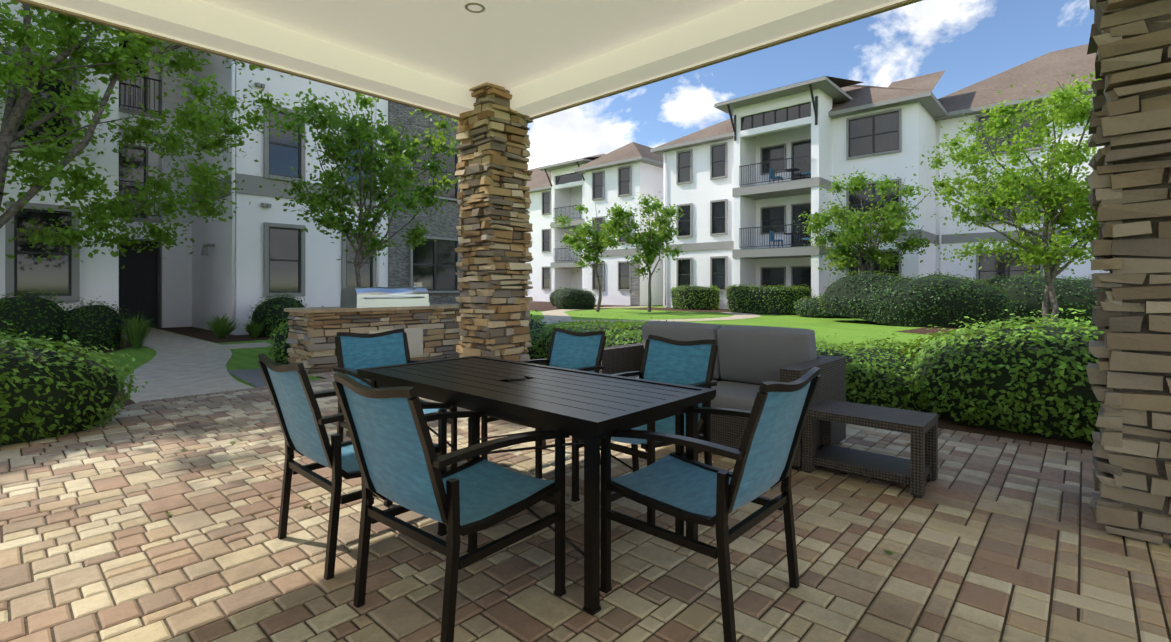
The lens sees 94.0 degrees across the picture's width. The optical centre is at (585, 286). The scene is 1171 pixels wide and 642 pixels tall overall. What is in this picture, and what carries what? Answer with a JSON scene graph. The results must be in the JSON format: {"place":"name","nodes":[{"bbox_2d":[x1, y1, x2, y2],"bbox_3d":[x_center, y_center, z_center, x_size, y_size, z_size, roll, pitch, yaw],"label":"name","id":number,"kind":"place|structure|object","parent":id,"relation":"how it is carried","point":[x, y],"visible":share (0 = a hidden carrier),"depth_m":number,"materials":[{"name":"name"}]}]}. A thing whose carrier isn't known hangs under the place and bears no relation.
{"place":"outdoors","nodes":[
{"label":"outdoors","id":0,"kind":"place"},
{"bbox_2d":[108,390,134,409],"bbox_3d":[-5.927,1.248,2.018,8.291,0.001,7.962,0,0,35],"label":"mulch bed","id":1,"kind":"object","parent":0,"point":[128,402],"depth_m":5.94,"materials":[{"name":"brown soil"}]},
{"bbox_2d":[0,320,147,445],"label":"hedge","id":2,"kind":"object","parent":1,"relation":"on","point":[45,393],"visible":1,"depth_m":4.48,"materials":[{"name":"green plant"}]},
{"bbox_2d":[107,312,159,347],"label":"ornamental grass","id":3,"kind":"object","parent":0,"point":[135,331],"depth_m":10.95,"materials":[{"name":"green plant"}]},
{"bbox_2d":[121,328,253,402],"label":"concrete path","id":4,"kind":"structure","parent":0,"point":[178,365],"depth_m":8.10,"materials":[{"name":"grey concrete"}]},
{"bbox_2d":[0,0,387,334],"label":"building walls","id":5,"kind":"structure","parent":0,"point":[196,288],"depth_m":14.74,"materials":[{"name":"white paint"}]},
{"bbox_2d":[119,240,156,327],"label":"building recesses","id":6,"kind":"object","parent":5,"relation":"in","point":[137,283],"visible":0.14,"depth_m":16.41,"materials":[{"name":"grey"}]},
{"bbox_2d":[119,75,160,216],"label":"building railings","id":7,"kind":"object","parent":5,"relation":"attached to","point":[125,181],"visible":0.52,"depth_m":15.92,"materials":[{"name":"black metal"}]},
{"bbox_2d":[163,41,191,222],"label":"wall","id":8,"kind":"structure","parent":5,"relation":"attached to","point":[171,98],"depth_m":16.60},
{"bbox_2d":[5,40,459,327],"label":"building trim","id":9,"kind":"structure","parent":5,"relation":"attached to","point":[251,184],"depth_m":14.38,"materials":[{"name":"grey paint"}]},
{"bbox_2d":[14,40,456,295],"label":"building sashes","id":10,"kind":"object","parent":9,"relation":"attached to","point":[16,252],"visible":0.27,"depth_m":14.79,"materials":[{"name":"grey"}]},
{"bbox_2d":[17,42,454,293],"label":"window","id":11,"kind":"structure","parent":10,"relation":"in","point":[36,276],"depth_m":14.77,"materials":[{"name":"black glass"}]},
{"bbox_2d":[388,101,462,303],"bbox_3d":[-4.595,-2.266,18.499,0.090,7.000,4.390,0,0,42],"label":"stone veneer","id":12,"kind":"object","parent":9,"relation":"attached to","point":[445,223],"visible":0.21,"depth_m":17.50,"materials":[{"name":"grey stone"}]},
{"bbox_2d":[201,82,270,255],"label":"building fixtures","id":13,"kind":"object","parent":5,"relation":"attached to","point":[205,249],"visible":1,"depth_m":14.99,"materials":[{"name":"grey"}]},
{"bbox_2d":[231,59,378,329],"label":"building downspouts","id":14,"kind":"object","parent":5,"relation":"attached to","point":[233,214],"visible":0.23,"depth_m":13.74,"materials":[{"name":"white paint"}]},
{"bbox_2d":[286,308,460,372],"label":"grill island","id":15,"kind":"structure","parent":0,"point":[309,341],"depth_m":8.27,"materials":[{"name":"brown stone"}]},
{"bbox_2d":[284,304,458,312],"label":"countertop","id":16,"kind":"structure","parent":15,"relation":"on","point":[343,309],"depth_m":8.38,"materials":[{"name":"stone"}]},
{"bbox_2d":[340,285,429,307],"bbox_3d":[-3.251,0.148,8.939,0.654,0.352,1.250,0,0,42],"label":"grill","id":17,"kind":"object","parent":16,"relation":"on","point":[367,297],"visible":1,"depth_m":8.65,"materials":[{"name":"silver metal"}]},
{"bbox_2d":[368,327,422,356],"bbox_3d":[-3.005,0.904,8.700,0.100,0.460,0.910,0,0,42],"label":"cabinet door","id":18,"kind":"structure","parent":15,"relation":"attached to","point":[415,339],"depth_m":8.89,"materials":[{"name":"silver metal"}]},
{"bbox_2d":[414,282,421,286],"bbox_3d":[-2.967,0.124,9.675,0.100,0.400,0.100,0,0,42],"label":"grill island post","id":19,"kind":"object","parent":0,"point":[418,284],"visible":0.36,"depth_m":9.64,"materials":[{"name":"beige"}]},
{"bbox_2d":[455,82,533,360],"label":"corner column","id":20,"kind":"structure","parent":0,"point":[487,114],"depth_m":6.30,"materials":[{"name":"brown stone"}]},
{"bbox_2d":[40,0,896,115],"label":"pavilion ceiling beams","id":21,"kind":"structure","parent":20,"relation":"on","point":[533,57],"depth_m":4.82,"materials":[{"name":"beige paint"}]},
{"bbox_2d":[77,301,1097,389],"bbox_3d":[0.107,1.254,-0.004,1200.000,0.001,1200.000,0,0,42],"label":"lawn ground","id":22,"kind":"structure","parent":0,"point":[854,330],"depth_m":16.80,"materials":[{"name":"green plant"}]},
{"bbox_2d":[58,339,129,355],"bbox_3d":[-19.227,1.248,4.189,7.800,0.001,24.100,0,0,42],"label":"mulch bed","id":23,"kind":"object","parent":22,"relation":"on","point":[116,349],"depth_m":10.69,"materials":[{"name":"brown soil"}]},
{"bbox_2d":[0,290,73,351],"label":"bush","id":24,"kind":"object","parent":23,"relation":"on","point":[35,317],"visible":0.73,"depth_m":10.00,"materials":[{"name":"green plant"}]},
{"bbox_2d":[61,296,126,350],"bbox_3d":[-9.838,0.716,10.806,1.200,1.060,1.228,0,0,-1],"label":"bush","id":25,"kind":"object","parent":23,"relation":"on","point":[94,321],"visible":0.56,"depth_m":10.61,"materials":[{"name":"green plant"}]},
{"bbox_2d":[0,0,292,268],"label":"tree","id":26,"kind":"object","parent":22,"relation":"on","point":[25,36],"visible":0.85,"depth_m":9.59,"materials":[{"name":"green plant"}]},
{"bbox_2d":[158,327,273,342],"bbox_3d":[-7.472,1.248,17.864,6.700,0.001,9.450,0,0,42],"label":"mulch bed","id":27,"kind":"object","parent":22,"relation":"on","point":[203,334],"depth_m":13.98,"materials":[{"name":"brown soil"}]},
{"bbox_2d":[200,313,245,338],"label":"ornamental grass","id":28,"kind":"object","parent":27,"relation":"on","point":[221,328],"depth_m":12.95,"materials":[{"name":"green plant"}]},
{"bbox_2d":[239,321,265,337],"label":"ornamental grass","id":29,"kind":"object","parent":27,"relation":"on","point":[254,330],"depth_m":13.22,"materials":[{"name":"green plant"}]},
{"bbox_2d":[247,292,306,336],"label":"bush","id":30,"kind":"object","parent":27,"relation":"on","point":[268,313],"visible":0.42,"depth_m":13.50,"materials":[{"name":"green plant"}]},
{"bbox_2d":[228,369,312,386],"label":"gravel bed","id":31,"kind":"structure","parent":22,"relation":"on","point":[254,377],"depth_m":7.58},
{"bbox_2d":[265,306,323,362],"bbox_3d":[-4.711,0.788,9.353,1.582,0.897,1.442,0,0,42],"label":"hedge","id":32,"kind":"object","parent":22,"relation":"on","point":[280,347],"visible":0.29,"depth_m":8.79,"materials":[{"name":"green plant"}]},
{"bbox_2d":[251,81,459,286],"bbox_3d":[-4.419,-1.429,11.016,4.096,5.345,3.766,0,0,5],"label":"tree","id":33,"kind":"object","parent":22,"relation":"on","point":[395,151],"visible":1,"depth_m":10.76,"materials":[{"name":"green plant"}]},
{"bbox_2d":[223,306,647,348],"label":"concrete path","id":34,"kind":"structure","parent":22,"relation":"on","point":[559,314],"depth_m":20.77,"materials":[{"name":"beige concrete"}]},
{"bbox_2d":[553,286,597,308],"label":"shrub","id":35,"kind":"object","parent":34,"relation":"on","point":[568,298],"visible":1,"depth_m":30.29,"materials":[{"name":"green plant"}]},
{"bbox_2d":[528,301,633,310],"bbox_3d":[-4.362,1.248,41.597,10.106,0.001,28.073,0,0,-29],"label":"mulch bed","id":36,"kind":"object","parent":22,"relation":"on","point":[541,306],"depth_m":34.48,"materials":[{"name":"brown soil"}]},
{"bbox_2d":[548,287,595,305],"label":"shrub","id":37,"kind":"object","parent":36,"relation":"on","point":[551,299],"visible":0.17,"depth_m":34.44,"materials":[{"name":"green plant"}]},
{"bbox_2d":[0,376,1170,641],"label":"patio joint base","id":38,"kind":"object","parent":22,"relation":"on","point":[600,548],"depth_m":2.41,"materials":[{"name":"grey concrete"}]},
{"bbox_2d":[0,357,1170,641],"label":"patio pavers","id":39,"kind":"object","parent":38,"relation":"on","point":[1102,601],"visible":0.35,"depth_m":2.51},
{"bbox_2d":[258,353,450,579],"bbox_3d":[-1.133,0.776,2.671,0.593,0.920,0.718,0,0,42],"label":"chair","id":40,"kind":"object","parent":39,"relation":"on","point":[301,419],"visible":0.56,"depth_m":2.45,"materials":[{"name":"blue fabric"}]},
{"bbox_2d":[333,328,456,468],"bbox_3d":[-1.314,0.776,3.736,0.718,0.920,0.593,0,0,44],"label":"chair","id":41,"kind":"object","parent":39,"relation":"on","point":[355,352],"visible":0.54,"depth_m":3.88,"materials":[{"name":"blue fabric"}]},
{"bbox_2d":[332,372,569,641],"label":"chair","id":42,"kind":"object","parent":39,"relation":"on","point":[400,463],"visible":1,"depth_m":1.98,"materials":[{"name":"blue fabric"}]},
{"bbox_2d":[357,356,715,615],"bbox_3d":[-0.368,0.860,2.930,1.900,0.748,0.860,0,0,42],"label":"dining table","id":43,"kind":"object","parent":39,"relation":"on","point":[591,409],"visible":0.79,"depth_m":2.52,"materials":[{"name":"brown metal"}]},
{"bbox_2d":[481,328,606,478],"bbox_3d":[-0.274,0.776,3.803,0.593,0.920,0.718,0,0,42],"label":"chair","id":44,"kind":"object","parent":39,"relation":"on","point":[575,350],"visible":0.35,"depth_m":3.97,"materials":[{"name":"blue fabric"}]},
{"bbox_2d":[571,335,717,524],"bbox_3d":[0.363,0.776,3.193,0.593,0.920,0.718,0,0,44],"label":"chair","id":45,"kind":"object","parent":39,"relation":"on","point":[688,363],"visible":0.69,"depth_m":3.29,"materials":[{"name":"blue fabric"}]},
{"bbox_2d":[600,366,820,641],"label":"chair","id":46,"kind":"object","parent":39,"relation":"on","point":[679,486],"visible":0.96,"depth_m":2.09,"materials":[{"name":"blue fabric"}]},
{"bbox_2d":[599,321,845,469],"bbox_3d":[1.054,0.779,4.610,1.870,0.910,0.951,0,0,42],"label":"wicker sofa","id":47,"kind":"object","parent":39,"relation":"on","point":[749,360],"visible":0.54,"depth_m":4.33,"materials":[{"name":"grey fabric"}]},
{"bbox_2d":[802,399,937,497],"bbox_3d":[1.848,1.024,3.567,0.700,0.420,0.440,0,0,42],"label":"wicker side table","id":48,"kind":"object","parent":39,"relation":"on","point":[917,468],"visible":0.98,"depth_m":3.48,"materials":[{"name":"grey wicker"}]},
{"bbox_2d":[1086,0,1170,544],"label":"column","id":49,"kind":"structure","parent":39,"relation":"on","point":[1115,117],"depth_m":2.67,"materials":[{"name":"brown stone"}]},
{"bbox_2d":[12,0,922,119],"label":"ceiling trim","id":50,"kind":"structure","parent":49,"relation":"on","point":[690,68],"depth_m":4.69,"materials":[{"name":"beige paint"}]},
{"bbox_2d":[464,3,484,12],"bbox_3d":[-0.904,-2.293,4.470,0.170,0.038,0.170,0,0,42],"label":"recessed ceiling light","id":51,"kind":"object","parent":50,"relation":"on","point":[469,10],"visible":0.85,"depth_m":4.46,"materials":[{"name":"white metal"}]},
{"bbox_2d":[525,156,662,290],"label":"building trim","id":52,"kind":"structure","parent":22,"relation":"on","point":[615,252],"depth_m":37.60,"materials":[{"name":"grey paint"}]},
{"bbox_2d":[543,167,629,288],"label":"building sashes","id":53,"kind":"object","parent":52,"relation":"attached to","point":[600,230],"visible":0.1,"depth_m":37.37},
{"bbox_2d":[525,168,629,288],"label":"windows","id":54,"kind":"structure","parent":53,"relation":"in","point":[598,193],"depth_m":37.53,"materials":[{"name":"black glass"}]},
{"bbox_2d":[550,202,644,311],"bbox_3d":[0.785,-1.512,26.955,4.449,5.527,4.600,0,0,42],"label":"lawn tree","id":55,"kind":"object","parent":22,"relation":"on","point":[597,244],"visible":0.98,"depth_m":26.86,"materials":[{"name":"green plant"}]},
{"bbox_2d":[605,194,688,311],"bbox_3d":[2.847,-1.648,27.162,4.224,5.791,4.223,0,0,4],"label":"lawn tree","id":56,"kind":"object","parent":22,"relation":"on","point":[646,243],"visible":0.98,"depth_m":26.44,"materials":[{"name":"green plant"}]},
{"bbox_2d":[532,362,1092,450],"bbox_3d":[3.428,1.248,4.073,18.600,0.001,4.700,0,0,42],"label":"mulch bed","id":57,"kind":"object","parent":22,"relation":"on","point":[943,423],"depth_m":4.58,"materials":[{"name":"brown soil"}]},
{"bbox_2d":[525,310,565,359],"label":"hedge","id":58,"kind":"object","parent":57,"relation":"on","point":[537,328],"visible":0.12,"depth_m":9.21,"materials":[{"name":"green plant"}]},
{"bbox_2d":[531,314,641,358],"bbox_3d":[0.163,0.849,8.859,2.203,0.788,1.700,0,0,42],"label":"hedge","id":59,"kind":"object","parent":57,"relation":"on","point":[582,328],"visible":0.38,"depth_m":8.83,"materials":[{"name":"green plant"}]},
{"bbox_2d":[603,314,682,346],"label":"hedge","id":60,"kind":"object","parent":57,"relation":"on","point":[626,337],"visible":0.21,"depth_m":7.73,"materials":[{"name":"green plant"}]},
{"bbox_2d":[815,331,933,412],"bbox_3d":[3.058,0.869,6.108,2.037,0.746,2.033,0,0,42],"label":"hedge","id":61,"kind":"object","parent":57,"relation":"on","point":[877,376],"visible":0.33,"depth_m":5.51,"materials":[{"name":"green plant"}]},
{"bbox_2d":[896,308,1103,442],"bbox_3d":[4.388,0.709,5.071,3.037,1.069,2.405,0,0,42],"label":"hedge","id":62,"kind":"object","parent":57,"relation":"on","point":[1027,379],"visible":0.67,"depth_m":4.61,"materials":[{"name":"green plant"}]},
{"bbox_2d":[626,307,1094,325],"bbox_3d":[18.643,1.248,19.904,39.500,0.001,7.200,0,0,42],"label":"mulch bed","id":63,"kind":"object","parent":22,"relation":"on","point":[691,310],"depth_m":28.68,"materials":[{"name":"brown soil"}]},
{"bbox_2d":[670,284,721,309],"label":"hedge","id":64,"kind":"object","parent":63,"relation":"on","point":[699,297],"visible":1,"depth_m":29.53,"materials":[{"name":"green plant"}]},
{"bbox_2d":[725,282,812,314],"bbox_3d":[8.438,0.516,25.509,4.259,1.502,1.885,0,0,42],"label":"hedge","id":65,"kind":"object","parent":63,"relation":"on","point":[762,299],"visible":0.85,"depth_m":24.82,"materials":[{"name":"green plant"}]},
{"bbox_2d":[792,295,845,316],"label":"shrub","id":66,"kind":"object","parent":63,"relation":"on","point":[808,307],"visible":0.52,"depth_m":22.24,"materials":[{"name":"green plant"}]},
{"bbox_2d":[793,167,940,275],"bbox_3d":[11.000,-1.837,21.859,5.538,6.164,5.240,0,0,42],"label":"tree","id":67,"kind":"object","parent":63,"relation":"on","point":[859,231],"visible":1,"depth_m":21.54,"materials":[{"name":"green plant"}]},
{"bbox_2d":[979,271,1109,324],"bbox_3d":[16.055,0.364,18.537,6.177,1.756,3.445,0,0,42],"label":"shrub","id":68,"kind":"object","parent":63,"relation":"on","point":[1026,292],"visible":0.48,"depth_m":17.71,"materials":[{"name":"green plant"}]},
{"bbox_2d":[650,76,1094,290],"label":"building trim","id":69,"kind":"structure","parent":22,"relation":"on","point":[931,104],"depth_m":25.76,"materials":[{"name":"grey paint"}]},
{"bbox_2d":[770,168,810,247],"bbox_3d":[10.061,-3.881,26.597,2.100,4.010,0.600,0,0,42],"label":"balcony furniture","id":70,"kind":"object","parent":69,"relation":"on","point":[778,178],"visible":0.4,"depth_m":26.82,"materials":[{"name":"black metal"}]},
{"bbox_2d":[665,120,940,305],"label":"downspouts","id":71,"kind":"object","parent":69,"relation":"attached to","point":[939,208],"visible":0.27,"depth_m":26.17,"materials":[{"name":"white paint"}]},
{"bbox_2d":[678,104,1039,289],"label":"window panes","id":72,"kind":"structure","parent":69,"relation":"attached to","point":[1008,270],"depth_m":25.59,"materials":[{"name":"grey glass"}]},
{"bbox_2d":[679,102,1038,295],"bbox_3d":[16.418,-3.691,24.066,26.775,9.650,3.697,0,0,28],"label":"building glass","id":73,"kind":"object","parent":72,"relation":"in","point":[882,142],"depth_m":26.28,"materials":[{"name":"black glass"}]},
{"bbox_2d":[817,269,1014,328],"bbox_3d":[10.922,0.325,18.502,5.793,1.862,3.914,0,0,42],"label":"shrub","id":74,"kind":"object","parent":22,"relation":"on","point":[939,300],"visible":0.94,"depth_m":17.07,"materials":[{"name":"green plant"}]},
{"bbox_2d":[895,327,996,336],"bbox_3d":[11.329,1.248,14.125,5.500,0.001,5.000,0,0,42],"label":"mulch bed","id":75,"kind":"object","parent":22,"relation":"on","point":[926,330],"visible":0.2,"depth_m":15.58,"materials":[{"name":"brown soil"}]},
{"bbox_2d":[906,72,1100,326],"bbox_3d":[11.757,-1.909,13.737,6.066,6.311,5.967,0,0,42],"label":"tree","id":76,"kind":"object","parent":75,"relation":"on","point":[1060,192],"visible":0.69,"depth_m":13.44,"materials":[{"name":"green plant"}]},
{"bbox_2d":[525,162,662,305],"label":"building walls","id":77,"kind":"structure","parent":0,"point":[647,179],"depth_m":38.05,"materials":[{"name":"white paint"}]},
{"bbox_2d":[544,162,584,260],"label":"building railings","id":78,"kind":"object","parent":77,"relation":"attached to","point":[565,216],"visible":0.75,"depth_m":41.19,"materials":[{"name":"black metal"}]},
{"bbox_2d":[526,142,662,188],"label":"building roof","id":79,"kind":"structure","parent":77,"relation":"on","point":[539,178],"depth_m":37.87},
{"bbox_2d":[630,259,639,305],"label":"door","id":80,"kind":"structure","parent":77,"relation":"attached to","point":[635,292],"depth_m":35.24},
{"bbox_2d":[554,312,759,321],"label":"walkway","id":81,"kind":"structure","parent":0,"point":[742,315],"depth_m":20.74,"materials":[{"name":"beige concrete"}]},
{"bbox_2d":[526,0,1093,169],"label":"sky","id":82,"kind":"structure","parent":0,"point":[975,41],"materials":[{"name":"blue"}]},
{"bbox_2d":[663,89,1109,308],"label":"building walls","id":83,"kind":"structure","parent":0,"point":[826,135],"depth_m":25.99,"materials":[{"name":"white paint"}]},
{"bbox_2d":[727,84,817,247],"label":"balcony railings","id":84,"kind":"object","parent":83,"relation":"attached to","point":[815,104],"visible":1,"depth_m":26.14,"materials":[{"name":"black metal"}]},
{"bbox_2d":[652,44,1096,148],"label":"building roof","id":85,"kind":"structure","parent":83,"relation":"on","point":[1049,70],"depth_m":26.12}
]}

